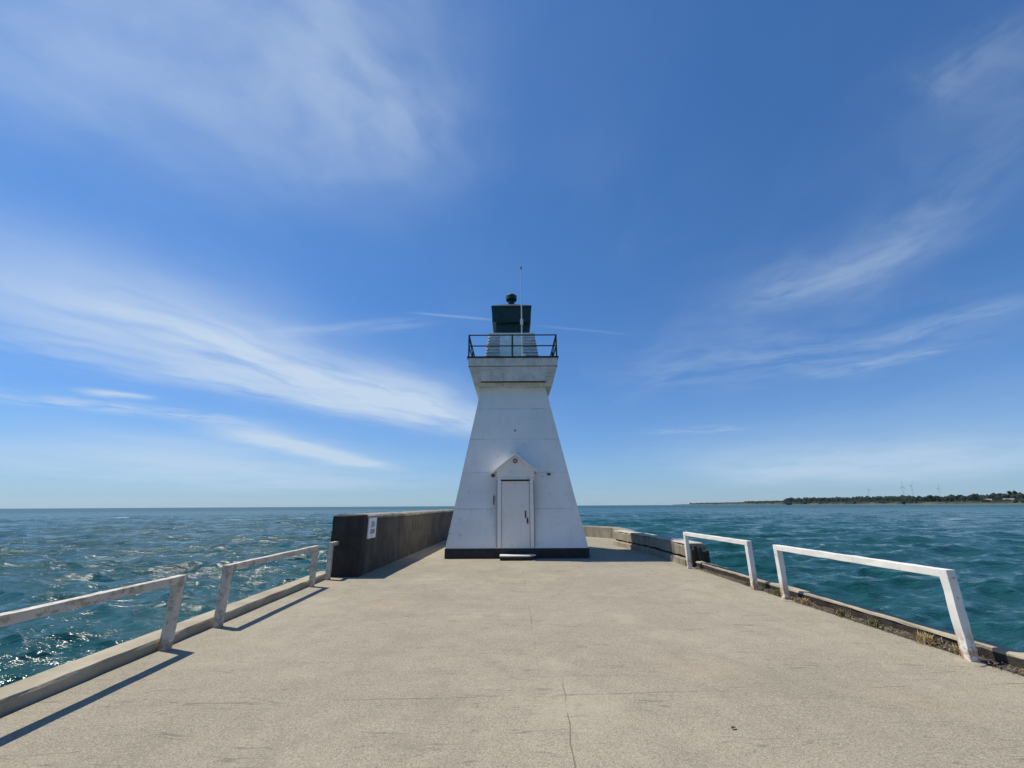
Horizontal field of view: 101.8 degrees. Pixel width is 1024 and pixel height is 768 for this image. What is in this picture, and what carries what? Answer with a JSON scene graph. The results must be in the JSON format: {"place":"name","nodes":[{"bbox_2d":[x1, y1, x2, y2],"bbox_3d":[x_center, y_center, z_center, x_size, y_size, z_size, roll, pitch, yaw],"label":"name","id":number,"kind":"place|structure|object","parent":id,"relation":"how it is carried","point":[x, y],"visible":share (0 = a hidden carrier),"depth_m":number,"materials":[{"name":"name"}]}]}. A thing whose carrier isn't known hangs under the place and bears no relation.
{"place":"outdoors","nodes":[
{"label":"outdoors","id":0,"kind":"place"},
{"bbox_2d":[0,504,1023,687],"bbox_3d":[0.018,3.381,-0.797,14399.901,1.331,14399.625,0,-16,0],"label":"lake water","id":1,"kind":"structure","parent":0,"point":[48,555],"depth_m":30.65,"materials":[{"name":"teal liquid"}]},
{"bbox_2d":[0,537,1023,767],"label":"pier deck","id":2,"kind":"structure","parent":1,"relation":"in","point":[607,654],"depth_m":3.82,"materials":[{"name":"concrete"}]},
{"bbox_2d":[0,575,185,650],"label":"railing","id":3,"kind":"object","parent":2,"relation":"on","point":[176,583],"visible":0.93,"depth_m":4.30,"materials":[{"name":"white metal"}]},
{"bbox_2d":[0,571,324,717],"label":"kerb","id":4,"kind":"structure","parent":2,"relation":"attached to","point":[24,693],"depth_m":4.35,"materials":[{"name":"concrete"}]},
{"bbox_2d":[212,545,318,627],"bbox_3d":[-4.142,3.432,7.338,0.105,0.833,3.102,0,-16,-2],"label":"railing","id":5,"kind":"object","parent":2,"relation":"on","point":[222,597],"visible":0.88,"depth_m":6.20,"materials":[{"name":"white metal"}]},
{"bbox_2d":[325,541,338,579],"bbox_3d":[-4.214,4.138,9.752,0.106,0.833,0.430,0,-16,-2],"label":"railing","id":6,"kind":"object","parent":2,"relation":"on","point":[331,545],"visible":0.92,"depth_m":9.58,"materials":[{"name":"white metal"}]},
{"bbox_2d":[331,509,453,576],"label":"seawall","id":7,"kind":"object","parent":2,"relation":"on","point":[358,553],"visible":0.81,"depth_m":11.56,"materials":[{"name":"concrete"}]},
{"bbox_2d":[367,517,376,538],"bbox_3d":[-3.609,3.708,10.726,0.034,0.500,0.560,-1,-16,2],"label":"wall sign","id":8,"kind":"object","parent":7,"relation":"attached to","point":[371,528],"visible":1,"depth_m":10.66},
{"bbox_2d":[444,267,589,558],"bbox_3d":[0.135,0.882,16.753,4.580,10.950,4.725,0,-16,0],"label":"lighthouse","id":9,"kind":"object","parent":2,"relation":"on","point":[515,494],"visible":1,"depth_m":14.42,"materials":[{"name":"white paint"}]},
{"bbox_2d":[501,481,529,546],"bbox_3d":[0.117,4.198,13.502,0.940,2.040,0.095,0,-16,0],"label":"door","id":10,"kind":"structure","parent":9,"relation":"in","point":[515,495],"depth_m":13.49,"materials":[{"name":"white paint"}]},
{"bbox_2d":[500,554,535,560],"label":"step","id":11,"kind":"structure","parent":2,"relation":"on","point":[515,557],"depth_m":12.63,"materials":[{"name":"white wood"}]},
{"bbox_2d":[583,526,636,539],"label":"end wall","id":12,"kind":"structure","parent":2,"relation":"on","point":[600,531],"depth_m":21.38,"materials":[{"name":"brown concrete"}]},
{"bbox_2d":[613,530,710,566],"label":"seawall","id":13,"kind":"object","parent":2,"relation":"on","point":[671,549],"visible":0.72,"depth_m":13.20,"materials":[{"name":"grey concrete"}]},
{"bbox_2d":[683,532,758,589],"bbox_3d":[4.685,3.997,9.607,0.106,0.933,2.963,0,-16,-2],"label":"railing","id":14,"kind":"object","parent":2,"relation":"on","point":[751,564],"visible":0.97,"depth_m":8.65,"materials":[{"name":"white metal"}]},
{"bbox_2d":[693,566,1023,675],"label":"soil strip","id":15,"kind":"object","parent":2,"relation":"on","point":[946,648],"visible":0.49,"depth_m":5.39,"materials":[{"name":"brown soil"}]},
{"bbox_2d":[768,588,780,596],"bbox_3d":[4.910,3.804,7.598,0.336,0.124,0.539,4,-17,-14],"label":"weed","id":16,"kind":"object","parent":15,"relation":"on","point":[777,591],"visible":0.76,"depth_m":7.62,"materials":[{"name":"green plant"}]},
{"bbox_2d":[794,597,815,605],"bbox_3d":[4.875,3.624,6.964,0.349,0.113,0.424,0,-16,0],"label":"weed","id":17,"kind":"object","parent":15,"relation":"on","point":[803,600],"visible":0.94,"depth_m":6.92,"materials":[{"name":"brown plant"}]},
{"bbox_2d":[833,608,854,617],"bbox_3d":[4.926,3.396,6.193,0.266,0.117,0.362,-5,-17,14],"label":"weed","id":18,"kind":"object","parent":15,"relation":"on","point":[841,613],"visible":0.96,"depth_m":6.16,"materials":[{"name":"green plant"}]},
{"bbox_2d":[700,568,1023,673],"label":"leaf litter","id":19,"kind":"object","parent":15,"relation":"on","point":[873,624],"visible":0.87,"depth_m":5.47,"materials":[{"name":"brown plant"}]},
{"bbox_2d":[863,618,881,628],"bbox_3d":[4.920,3.239,5.656,0.228,0.118,0.358,0,-16,0],"label":"weed","id":20,"kind":"object","parent":15,"relation":"on","point":[876,623],"visible":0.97,"depth_m":5.65,"materials":[{"name":"green plant"}]},
{"bbox_2d":[902,630,946,648],"bbox_3d":[4.923,3.024,4.967,0.323,0.144,0.578,0,-16,0],"label":"weed","id":21,"kind":"object","parent":15,"relation":"on","point":[927,637],"visible":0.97,"depth_m":4.94,"materials":[{"name":"beige plant"}]},
{"bbox_2d":[947,643,959,655],"bbox_3d":[4.945,2.927,4.588,0.228,0.117,0.340,0,-16,0],"label":"weed","id":22,"kind":"object","parent":15,"relation":"on","point":[955,648],"visible":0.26,"depth_m":4.61,"materials":[{"name":"brown plant"}]},
{"bbox_2d":[696,563,1023,667],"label":"kerb face","id":23,"kind":"object","parent":2,"relation":"attached to","point":[999,658],"visible":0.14,"depth_m":5.60,"materials":[{"name":"concrete"}]},
{"bbox_2d":[695,561,1023,658],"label":"kerb","id":24,"kind":"structure","parent":23,"relation":"on","point":[998,648],"depth_m":5.51,"materials":[{"name":"concrete"}]},
{"bbox_2d":[773,545,987,667],"bbox_3d":[4.779,2.913,5.903,0.228,0.933,3.275,0,-16,-1],"label":"railing","id":25,"kind":"object","parent":2,"relation":"on","point":[960,621],"visible":0.95,"depth_m":4.61,"materials":[{"name":"white metal"}]},
{"bbox_2d":[0,0,1023,508],"label":"sky","id":26,"kind":"structure","parent":0,"point":[252,252],"materials":[{"name":"blue"}]},
{"bbox_2d":[675,501,1023,504],"bbox_3d":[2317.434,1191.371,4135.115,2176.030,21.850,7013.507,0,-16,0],"label":"shore terrain","id":27,"kind":"structure","parent":0,"point":[944,503],"depth_m":1646.35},
{"bbox_2d":[690,492,1023,504],"bbox_3d":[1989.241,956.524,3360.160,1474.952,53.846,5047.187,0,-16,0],"label":"treeline","id":28,"kind":"object","parent":27,"relation":"on","point":[904,500],"visible":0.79,"depth_m":1661.58,"materials":[{"name":"green plant"}]},
{"bbox_2d":[1007,491,1016,497],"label":"tree","id":29,"kind":"object","parent":27,"relation":"on","point":[1010,492],"visible":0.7,"depth_m":1118.75,"materials":[{"name":"green plant"}]}
]}

